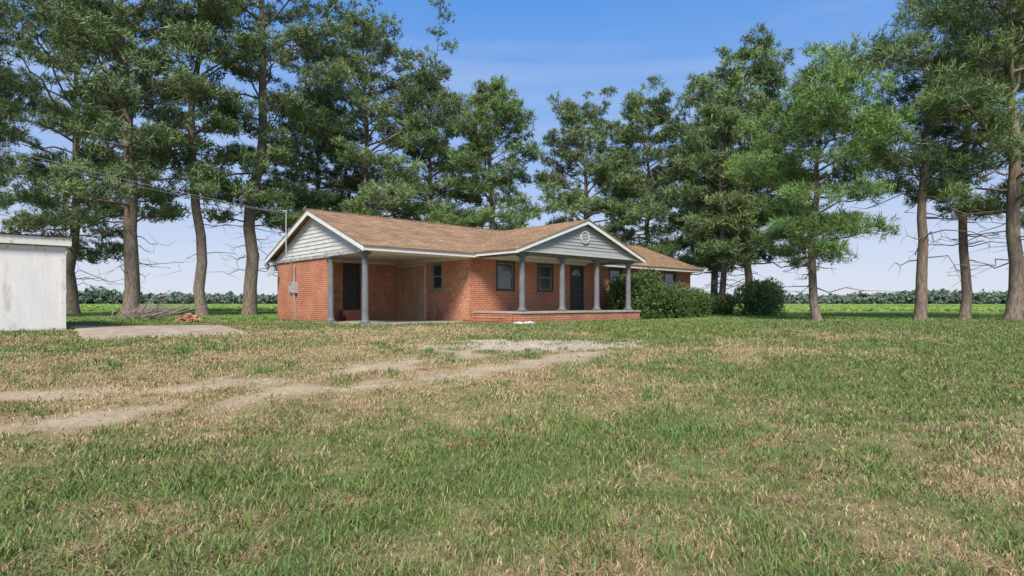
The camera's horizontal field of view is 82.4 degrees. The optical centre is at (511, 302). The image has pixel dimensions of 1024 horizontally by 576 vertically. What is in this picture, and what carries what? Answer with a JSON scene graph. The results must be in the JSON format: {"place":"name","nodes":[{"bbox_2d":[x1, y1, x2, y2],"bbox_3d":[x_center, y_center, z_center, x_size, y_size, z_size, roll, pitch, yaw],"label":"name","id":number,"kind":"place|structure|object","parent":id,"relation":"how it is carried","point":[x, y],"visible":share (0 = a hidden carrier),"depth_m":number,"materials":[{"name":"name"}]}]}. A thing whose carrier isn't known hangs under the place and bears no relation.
{"place":"outdoors","nodes":[
{"label":"outdoors","id":0,"kind":"place"},
{"bbox_2d":[278,258,325,321],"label":"gable end wall","id":1,"kind":"structure","parent":0,"point":[310,276],"depth_m":23.14,"materials":[{"name":"brick"}]},
{"bbox_2d":[326,258,327,320],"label":"carport stub wall","id":2,"kind":"structure","parent":0,"point":[326,289],"depth_m":21.70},
{"bbox_2d":[335,253,442,261],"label":"carport ceiling","id":3,"kind":"structure","parent":0,"point":[386,257],"depth_m":23.86,"materials":[{"name":"white paint"}]},
{"bbox_2d":[469,317,504,317],"bbox_3d":[-0.906,0.534,21.358,0.329,0.028,1.720,0,0,-43],"label":"porch step tread","id":4,"kind":"object","parent":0,"point":[486,317],"visible":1,"depth_m":21.11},
{"bbox_2d":[0,303,1023,575],"bbox_3d":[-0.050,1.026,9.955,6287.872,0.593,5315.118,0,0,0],"label":"ground","id":5,"kind":"structure","parent":0,"point":[74,421],"depth_m":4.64,"materials":[{"name":"green plant"}]},
{"bbox_2d":[0,232,71,330],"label":"white shed","id":6,"kind":"structure","parent":5,"relation":"on","point":[32,281],"depth_m":15.33,"materials":[{"name":"metal"}]},
{"bbox_2d":[0,0,76,216],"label":"pine tree","id":7,"kind":"object","parent":5,"relation":"on","point":[9,110],"visible":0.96,"depth_m":28.96,"materials":[{"name":"green plant"}]},
{"bbox_2d":[0,0,171,313],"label":"pine tree","id":8,"kind":"object","parent":5,"relation":"on","point":[24,220],"visible":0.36,"depth_m":38.77,"materials":[{"name":"green plant"}]},
{"bbox_2d":[10,0,244,316],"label":"pine tree","id":9,"kind":"object","parent":5,"relation":"on","point":[90,14],"visible":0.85,"depth_m":30.91,"materials":[{"name":"green plant"}]},
{"bbox_2d":[70,325,248,340],"bbox_3d":[-9.782,0.761,16.300,4.008,0.120,7.567,0,0,-40],"label":"concrete pad","id":10,"kind":"object","parent":5,"relation":"on","point":[102,332],"visible":0.94,"depth_m":14.99,"materials":[{"name":"beige concrete"}]},
{"bbox_2d":[111,289,209,319],"bbox_3d":[-15.017,0.047,24.534,3.867,1.340,2.877,0,0,0],"label":"branch pile","id":11,"kind":"object","parent":5,"relation":"on","point":[151,312],"visible":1,"depth_m":24.34,"materials":[{"name":"grey wood"}]},
{"bbox_2d":[107,0,270,315],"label":"pine tree","id":12,"kind":"object","parent":5,"relation":"on","point":[181,119],"visible":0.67,"depth_m":33.29,"materials":[{"name":"green plant"}]},
{"bbox_2d":[174,313,225,322],"bbox_3d":[-11.757,0.584,21.997,1.989,0.398,1.225,0,0,0],"label":"brick rubble pile","id":13,"kind":"object","parent":5,"relation":"on","point":[188,317],"visible":0.85,"depth_m":21.84,"materials":[{"name":"brick"}]},
{"bbox_2d":[168,0,358,314],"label":"pine tree","id":14,"kind":"object","parent":5,"relation":"on","point":[302,38],"visible":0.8,"depth_m":36.57,"materials":[{"name":"green plant"}]},
{"bbox_2d":[283,210,297,318],"bbox_3d":[-9.083,-1.480,23.645,0.584,4.461,0.650,0,0,-43],"label":"electric meter","id":15,"kind":"object","parent":5,"relation":"on","point":[293,287],"visible":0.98,"depth_m":23.54,"materials":[{"name":"metal"}]},
{"bbox_2d":[0,148,282,212],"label":"service wire","id":16,"kind":"object","parent":15,"relation":"attached to","point":[130,180],"visible":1,"depth_m":18.39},
{"bbox_2d":[249,86,389,271],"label":"pine tree","id":17,"kind":"object","parent":5,"relation":"on","point":[338,167],"visible":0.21,"depth_m":44.58,"materials":[{"name":"green plant"}]},
{"bbox_2d":[325,256,336,322],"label":"column","id":18,"kind":"structure","parent":5,"relation":"on","point":[330,290],"depth_m":21.48,"materials":[{"name":"grey paint"}]},
{"bbox_2d":[333,259,395,319],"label":"carport back wall","id":19,"kind":"structure","parent":5,"relation":"on","point":[381,283],"depth_m":25.93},
{"bbox_2d":[275,248,369,263],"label":"carport side beam","id":20,"kind":"structure","parent":19,"relation":"attached to","point":[345,252],"depth_m":21.54,"materials":[{"name":"white wood"}]},
{"bbox_2d":[276,217,357,260],"bbox_3d":[-7.543,-2.627,22.378,0.039,1.714,8.189,0,0,-43],"label":"gable siding","id":21,"kind":"object","parent":20,"relation":"on","point":[313,237],"visible":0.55,"depth_m":22.42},
{"bbox_2d":[343,263,359,309],"bbox_3d":[-6.922,-0.710,25.145,0.820,2.000,0.114,0,0,-43],"label":"door frame","id":22,"kind":"object","parent":19,"relation":"attached to","point":[355,264],"visible":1,"depth_m":25.13,"materials":[{"name":"black wood"}]},
{"bbox_2d":[345,265,357,309],"bbox_3d":[-6.935,-0.668,25.159,0.634,1.896,0.056,0,0,-43],"label":"door leaf","id":23,"kind":"object","parent":22,"relation":"in","point":[351,288],"visible":1,"depth_m":25.17,"materials":[{"name":"black wood"}]},
{"bbox_2d":[334,259,395,264],"bbox_3d":[-6.862,-1.782,25.126,4.277,0.135,0.020,0,0,-43],"label":"carport frieze","id":24,"kind":"object","parent":19,"relation":"attached to","point":[360,261],"visible":0.59,"depth_m":25.41,"materials":[{"name":"beige paint"}]},
{"bbox_2d":[395,264,425,319],"bbox_3d":[-4.473,-0.475,25.672,0.036,2.390,2.400,0,0,-43],"label":"plywood frame","id":25,"kind":"object","parent":19,"relation":"on","point":[424,265],"visible":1,"depth_m":24.83,"materials":[{"name":"brown wood"}]},
{"bbox_2d":[395,266,423,319],"bbox_3d":[-4.500,-0.435,25.708,0.028,2.310,2.310,0,0,-43],"label":"plywood panel","id":26,"kind":"object","parent":25,"relation":"in","point":[409,292],"visible":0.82,"depth_m":25.69,"materials":[{"name":"brown wood"}]},
{"bbox_2d":[396,258,463,264],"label":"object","id":27,"kind":"object","parent":19,"relation":"attached to","point":[424,261],"visible":0.85,"depth_m":24.72,"materials":[{"name":"beige paint"}]},
{"bbox_2d":[358,252,371,323],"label":"column","id":28,"kind":"structure","parent":5,"relation":"on","point":[365,304],"depth_m":19.57,"materials":[{"name":"grey paint"}]},
{"bbox_2d":[370,251,469,258],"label":"carport front beam","id":29,"kind":"structure","parent":28,"relation":"on","point":[419,255],"depth_m":21.07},
{"bbox_2d":[275,0,465,223],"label":"pine tree","id":30,"kind":"object","parent":5,"relation":"on","point":[398,193],"visible":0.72,"depth_m":41.73,"materials":[{"name":"green plant"}]},
{"bbox_2d":[320,319,462,324],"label":"carport floor slab","id":31,"kind":"structure","parent":5,"relation":"on","point":[384,321],"depth_m":22.53,"materials":[{"name":"grey concrete"}]},
{"bbox_2d":[339,310,369,319],"bbox_3d":[-6.682,0.535,24.884,1.120,0.430,0.617,0,0,-43],"label":"carport brick step","id":32,"kind":"object","parent":31,"relation":"on","point":[350,314],"visible":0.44,"depth_m":24.66,"materials":[{"name":"red brick"}]},
{"bbox_2d":[369,0,495,226],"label":"pine tree","id":33,"kind":"object","parent":5,"relation":"on","point":[432,190],"visible":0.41,"depth_m":46.03,"materials":[{"name":"green plant"}]},
{"bbox_2d":[396,257,468,320],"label":"carport side wall","id":34,"kind":"structure","parent":5,"relation":"on","point":[450,302],"depth_m":23.54,"materials":[{"name":"brick"}]},
{"bbox_2d":[431,262,442,290],"bbox_3d":[-3.089,-1.100,24.269,0.112,1.180,0.840,0,0,-43],"label":"window frame","id":35,"kind":"object","parent":34,"relation":"attached to","point":[441,288],"visible":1,"depth_m":24.21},
{"bbox_2d":[433,264,440,288],"bbox_3d":[-3.084,-1.100,24.274,0.058,1.010,0.670,0,0,-43],"label":"window sash","id":36,"kind":"object","parent":35,"relation":"in","point":[435,276],"depth_m":24.46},
{"bbox_2d":[434,265,440,287],"bbox_3d":[-3.064,-1.100,24.292,0.016,1.010,0.670,0,0,-43],"label":"window glass","id":37,"kind":"object","parent":36,"relation":"in","point":[437,272],"visible":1,"depth_m":24.32,"materials":[{"name":"glass"}]},
{"bbox_2d":[463,320,498,323],"bbox_3d":[-1.135,0.740,21.147,0.316,0.180,1.700,0,0,-43],"label":"porch step","id":38,"kind":"object","parent":5,"relation":"on","point":[488,322],"visible":0.33,"depth_m":20.80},
{"bbox_2d":[464,320,498,321],"bbox_3d":[-1.141,0.634,21.141,0.329,0.028,1.720,0,0,-43],"label":"porch step tread","id":39,"kind":"object","parent":38,"relation":"on","point":[481,320],"visible":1,"depth_m":20.82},
{"bbox_2d":[470,318,505,323],"bbox_3d":[-0.900,0.690,21.364,0.316,0.280,1.700,0,0,-43],"label":"porch step","id":40,"kind":"object","parent":5,"relation":"on","point":[502,320],"visible":0.36,"depth_m":20.87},
{"bbox_2d":[429,74,556,230],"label":"pine tree","id":41,"kind":"object","parent":5,"relation":"on","point":[504,114],"visible":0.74,"depth_m":44.67,"materials":[{"name":"green plant"}]},
{"bbox_2d":[476,315,512,323],"bbox_3d":[-0.664,0.640,21.581,0.316,0.380,1.700,0,0,-43],"label":"porch step","id":42,"kind":"object","parent":5,"relation":"on","point":[509,318],"visible":0.38,"depth_m":21.05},
{"bbox_2d":[476,314,507,315],"bbox_3d":[-0.671,0.434,21.575,0.329,0.028,1.720,0,0,-43],"label":"porch step tread","id":43,"kind":"object","parent":42,"relation":"on","point":[492,314],"visible":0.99,"depth_m":21.36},
{"bbox_2d":[513,321,534,323],"bbox_3d":[0.404,0.710,20.477,0.857,0.156,0.517,0,0,-44],"label":"rock pile","id":44,"kind":"object","parent":5,"relation":"on","point":[520,322],"visible":0.59,"depth_m":20.35,"materials":[{"name":"white stone"}]},
{"bbox_2d":[406,338,663,353],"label":"gravel","id":45,"kind":"structure","parent":5,"relation":"on","point":[553,346],"depth_m":11.86,"materials":[{"name":"grey gravel"}]},
{"bbox_2d":[66,286,1007,303],"bbox_3d":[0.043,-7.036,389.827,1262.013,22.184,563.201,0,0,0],"label":"distant treeline","id":46,"kind":"object","parent":5,"relation":"on","point":[103,295],"visible":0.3,"depth_m":449.77,"materials":[{"name":"green plant"}]},
{"bbox_2d":[474,312,639,322],"bbox_3d":[2.068,0.620,24.270,7.250,0.460,2.647,0,0,-43],"label":"porch brick base","id":47,"kind":"object","parent":5,"relation":"on","point":[558,317],"visible":0.5,"depth_m":22.73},
{"bbox_2d":[516,254,527,311],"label":"column","id":48,"kind":"structure","parent":47,"relation":"on","point":[521,308],"depth_m":21.15,"materials":[{"name":"grey paint"}]},
{"bbox_2d":[473,310,640,313],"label":"porch slab","id":49,"kind":"structure","parent":47,"relation":"on","point":[548,311],"depth_m":22.44,"materials":[{"name":"grey concrete"}]},
{"bbox_2d":[556,257,567,310],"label":"column","id":50,"kind":"structure","parent":47,"relation":"on","point":[562,287],"depth_m":22.61,"materials":[{"name":"grey paint"}]},
{"bbox_2d":[591,260,601,310],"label":"column","id":51,"kind":"structure","parent":47,"relation":"on","point":[596,287],"depth_m":24.04,"materials":[{"name":"grey paint"}]},
{"bbox_2d":[623,263,632,309],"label":"column","id":52,"kind":"structure","parent":47,"relation":"on","point":[628,286],"depth_m":25.51,"materials":[{"name":"grey paint"}]},
{"bbox_2d":[469,258,689,319],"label":"front wall","id":53,"kind":"structure","parent":5,"relation":"on","point":[483,296],"depth_m":24.85,"materials":[{"name":"brick"}]},
{"bbox_2d":[268,250,697,272],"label":"soffit","id":54,"kind":"structure","parent":53,"relation":"attached to","point":[553,259],"depth_m":23.79,"materials":[{"name":"white paint"}]},
{"bbox_2d":[307,210,702,269],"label":"roof front slope","id":55,"kind":"structure","parent":54,"relation":"on","point":[377,231],"depth_m":22.76,"materials":[{"name":"brown"}]},
{"bbox_2d":[265,210,309,259],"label":"roof rear slope","id":56,"kind":"structure","parent":55,"relation":"on","point":[277,254],"depth_m":24.00,"materials":[{"name":"brown"}]},
{"bbox_2d":[306,209,641,246],"bbox_3d":[0.155,-3.554,29.479,21.600,0.030,0.160,0,0,-43],"label":"ridge cap","id":57,"kind":"object","parent":55,"relation":"on","point":[413,220],"visible":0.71,"depth_m":24.92,"materials":[{"name":"brown"}]},
{"bbox_2d":[265,211,703,272],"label":"white fascia","id":58,"kind":"structure","parent":55,"relation":"attached to","point":[356,243],"depth_m":21.85,"materials":[{"name":"paint"}]},
{"bbox_2d":[474,219,588,252],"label":"portico left slope","id":59,"kind":"structure","parent":55,"relation":"on","point":[508,239],"depth_m":23.01,"materials":[{"name":"brown"}]},
{"bbox_2d":[589,220,645,259],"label":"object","id":60,"kind":"structure","parent":55,"relation":"on","point":[616,238],"depth_m":24.28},
{"bbox_2d":[475,252,633,265],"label":"portico beam","id":61,"kind":"structure","parent":54,"relation":"attached to","point":[610,261],"depth_m":22.79,"materials":[{"name":"grey paint"}]},
{"bbox_2d":[530,224,634,256],"bbox_3d":[2.874,-2.615,23.257,7.281,1.249,0.039,0,0,-43],"label":"portico gable siding","id":62,"kind":"object","parent":54,"relation":"on","point":[597,243],"visible":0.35,"depth_m":23.31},
{"bbox_2d":[580,231,589,243],"bbox_3d":[2.893,-2.610,23.236,0.520,0.520,0.090,0,0,-43],"label":"round gable vent","id":63,"kind":"object","parent":62,"relation":"attached to","point":[581,238],"visible":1,"depth_m":23.19,"materials":[{"name":"white plastic"}]},
{"bbox_2d":[495,291,515,292],"bbox_3d":[-0.256,-0.451,23.913,1.110,0.071,0.066,0,0,-43],"label":"window sill","id":64,"kind":"structure","parent":53,"relation":"attached to","point":[505,291],"depth_m":23.86,"materials":[{"name":"red brick"}]},
{"bbox_2d":[496,261,514,290],"bbox_3d":[-0.294,-1.100,23.955,1.030,1.220,0.112,0,0,-43],"label":"window frame","id":65,"kind":"object","parent":53,"relation":"attached to","point":[509,262],"visible":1,"depth_m":23.91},
{"bbox_2d":[498,263,512,288],"bbox_3d":[-0.299,-1.100,23.960,0.860,1.050,0.059,0,0,-43],"label":"window sash","id":66,"kind":"object","parent":65,"relation":"in","point":[511,276],"depth_m":24.21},
{"bbox_2d":[498,264,510,287],"bbox_3d":[-0.317,-1.100,23.979,0.860,1.050,0.016,0,0,-43],"label":"window glass","id":67,"kind":"object","parent":66,"relation":"in","point":[504,270],"visible":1,"depth_m":23.98,"materials":[{"name":"glass"}]},
{"bbox_2d":[537,263,553,291],"bbox_3d":[1.426,-1.100,25.541,1.030,1.220,0.112,0,0,-43],"label":"window frame","id":68,"kind":"object","parent":53,"relation":"attached to","point":[552,265],"visible":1,"depth_m":25.50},
{"bbox_2d":[539,265,551,289],"bbox_3d":[1.421,-1.100,25.547,0.860,1.050,0.058,0,0,-43],"label":"window sash","id":69,"kind":"object","parent":68,"relation":"in","point":[550,277],"depth_m":25.82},
{"bbox_2d":[539,266,549,288],"bbox_3d":[1.403,-1.100,25.566,0.860,1.050,0.016,0,0,-43],"label":"window glass","id":70,"kind":"object","parent":69,"relation":"in","point":[544,283],"visible":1,"depth_m":25.57,"materials":[{"name":"glass"}]},
{"bbox_2d":[570,265,583,309],"bbox_3d":[2.959,-0.700,26.954,0.980,2.020,0.114,0,0,-43],"label":"door frame","id":71,"kind":"object","parent":53,"relation":"attached to","point":[571,266],"visible":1,"depth_m":27.20,"materials":[{"name":"black wood"}]},
{"bbox_2d":[571,268,581,309],"bbox_3d":[2.946,-0.658,26.968,0.794,1.916,0.056,0,0,-43],"label":"door leaf","id":72,"kind":"object","parent":71,"relation":"in","point":[576,292],"visible":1,"depth_m":26.98,"materials":[{"name":"black wood"}]},
{"bbox_2d":[572,270,579,275],"bbox_3d":[2.957,-1.391,26.957,0.575,0.284,0.001,0,0,-43],"label":"fanlight window","id":73,"kind":"structure","parent":72,"relation":"in","point":[574,273],"depth_m":26.93,"materials":[{"name":"glass"}]},
{"bbox_2d":[472,257,687,272],"bbox_3d":[4.322,-1.785,28.124,16.210,0.130,0.037,0,0,-43],"label":"wall frieze board","id":74,"kind":"object","parent":53,"relation":"attached to","point":[529,260],"depth_m":25.29,"materials":[{"name":"white paint"}]},
{"bbox_2d":[609,268,622,290],"bbox_3d":[5.105,-1.100,28.935,1.080,1.220,0.112,0,0,-43],"label":"window frame","id":75,"kind":"object","parent":53,"relation":"attached to","point":[614,269],"visible":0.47,"depth_m":28.70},
{"bbox_2d":[610,271,619,286],"bbox_3d":[5.082,-1.100,28.959,0.910,1.050,0.016,0,0,-43],"label":"window glass","id":76,"kind":"object","parent":75,"relation":"in","point":[614,273],"visible":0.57,"depth_m":28.89,"materials":[{"name":"glass"}]},
{"bbox_2d":[664,272,675,292],"bbox_3d":[8.684,-1.130,32.237,1.200,1.160,0.112,0,0,-43],"label":"window frame","id":77,"kind":"object","parent":53,"relation":"attached to","point":[670,273],"visible":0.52,"depth_m":32.25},
{"bbox_2d":[665,274,673,286],"bbox_3d":[8.662,-1.130,32.262,1.030,0.990,0.016,0,0,-43],"label":"window glass","id":78,"kind":"object","parent":77,"relation":"in","point":[669,277],"visible":0.57,"depth_m":32.29,"materials":[{"name":"grey glass"}]},
{"bbox_2d":[528,82,654,244],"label":"pine tree","id":79,"kind":"object","parent":5,"relation":"on","point":[576,199],"visible":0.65,"depth_m":48.75,"materials":[{"name":"green plant"}]},
{"bbox_2d":[603,266,665,318],"bbox_3d":[5.759,-0.434,27.569,3.016,2.640,2.479,0,0,0],"label":"green bush","id":80,"kind":"object","parent":5,"relation":"on","point":[644,287],"visible":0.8,"depth_m":27.09,"materials":[{"name":"green plant"}]},
{"bbox_2d":[585,72,710,273],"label":"pine tree","id":81,"kind":"object","parent":5,"relation":"on","point":[631,210],"visible":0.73,"depth_m":45.40,"materials":[{"name":"green plant"}]},
{"bbox_2d":[651,281,691,317],"bbox_3d":[7.531,-0.156,29.368,3.001,2.124,2.456,0,0,0],"label":"green bush","id":82,"kind":"object","parent":5,"relation":"on","point":[672,304],"visible":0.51,"depth_m":28.82,"materials":[{"name":"green plant"}]},
{"bbox_2d":[674,286,711,316],"bbox_3d":[9.321,-0.022,31.032,2.705,1.832,2.701,0,0,0],"label":"green bush","id":83,"kind":"object","parent":5,"relation":"on","point":[699,298],"visible":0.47,"depth_m":30.48,"materials":[{"name":"green plant"}]},
{"bbox_2d":[664,78,764,296],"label":"pine tree","id":84,"kind":"object","parent":5,"relation":"on","point":[714,276],"visible":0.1,"depth_m":44.89,"materials":[{"name":"green plant"}]},
{"bbox_2d":[704,291,737,314],"bbox_3d":[12.714,0.066,36.016,2.411,1.675,2.176,0,0,24],"label":"wild shrub","id":85,"kind":"object","parent":5,"relation":"on","point":[725,307],"visible":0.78,"depth_m":35.52,"materials":[{"name":"green plant"}]},
{"bbox_2d":[659,100,791,314],"bbox_3d":[13.130,-6.164,36.042,7.015,13.937,7.043,0,0,0],"label":"pine tree","id":86,"kind":"object","parent":5,"relation":"on","point":[721,251],"visible":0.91,"depth_m":35.21,"materials":[{"name":"green plant"}]},
{"bbox_2d":[671,20,825,313],"bbox_3d":[15.274,-8.507,38.294,9.532,18.658,10.163,0,0,22],"label":"pine tree","id":87,"kind":"object","parent":5,"relation":"on","point":[754,75],"visible":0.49,"depth_m":37.22,"materials":[{"name":"green plant"}]},
{"bbox_2d":[732,276,787,315],"bbox_3d":[14.653,-0.385,34.257,3.135,2.591,2.739,0,0,0],"label":"wild shrub","id":88,"kind":"object","parent":5,"relation":"on","point":[761,298],"visible":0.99,"depth_m":33.87,"materials":[{"name":"green plant"}]},
{"bbox_2d":[721,38,920,320],"bbox_3d":[13.071,-5.327,25.427,6.942,12.341,7.719,0,0,0],"label":"pine tree","id":89,"kind":"object","parent":5,"relation":"on","point":[831,116],"visible":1,"depth_m":23.91,"materials":[{"name":"green plant"}]},
{"bbox_2d":[825,0,1023,319],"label":"pine tree","id":90,"kind":"object","parent":5,"relation":"on","point":[884,50],"visible":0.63,"depth_m":24.73,"materials":[{"name":"green plant"}]},
{"bbox_2d":[847,0,1023,318],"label":"pine tree","id":91,"kind":"object","parent":5,"relation":"on","point":[965,311],"visible":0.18,"depth_m":27.06,"materials":[{"name":"green plant"}]},
{"bbox_2d":[906,0,1023,320],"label":"pine tree","id":92,"kind":"object","parent":5,"relation":"on","point":[1013,150],"visible":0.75,"depth_m":24.36,"materials":[{"name":"green plant"}]},
{"bbox_2d":[975,49,1023,268],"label":"pine tree","id":93,"kind":"object","parent":5,"relation":"on","point":[1022,164],"visible":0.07,"depth_m":27.89,"materials":[{"name":"green plant"}]},
{"bbox_2d":[0,0,1023,295],"label":"sky","id":94,"kind":"structure","parent":0,"point":[571,48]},
{"bbox_2d":[66,304,1023,310],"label":"crop field","id":95,"kind":"structure","parent":0,"point":[787,307],"depth_m":73.79,"materials":[{"name":"green plant"}]},
{"bbox_2d":[523,248,638,259],"bbox_3d":[2.884,-1.925,23.245,7.560,0.120,0.055,0,0,-43],"label":"portico trim board","id":96,"kind":"object","parent":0,"point":[577,253],"visible":0.71,"depth_m":23.00,"materials":[{"name":"white wood"}]},
{"bbox_3d":[-10.142,-1.212,24.783,0.604,0.158,0.080,0,0,-43],"label":"dish arm","id":97,"kind":"object","parent":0,"visible":0},
{"bbox_2d":[267,267,273,276],"bbox_3d":[-10.204,-1.310,24.747,0.500,0.500,0.050,5,-21,38],"label":"satellite dish","id":98,"kind":"object","parent":97,"relation":"attached to","point":[271,270],"visible":1,"depth_m":24.80,"materials":[{"name":"metal"}]}
]}

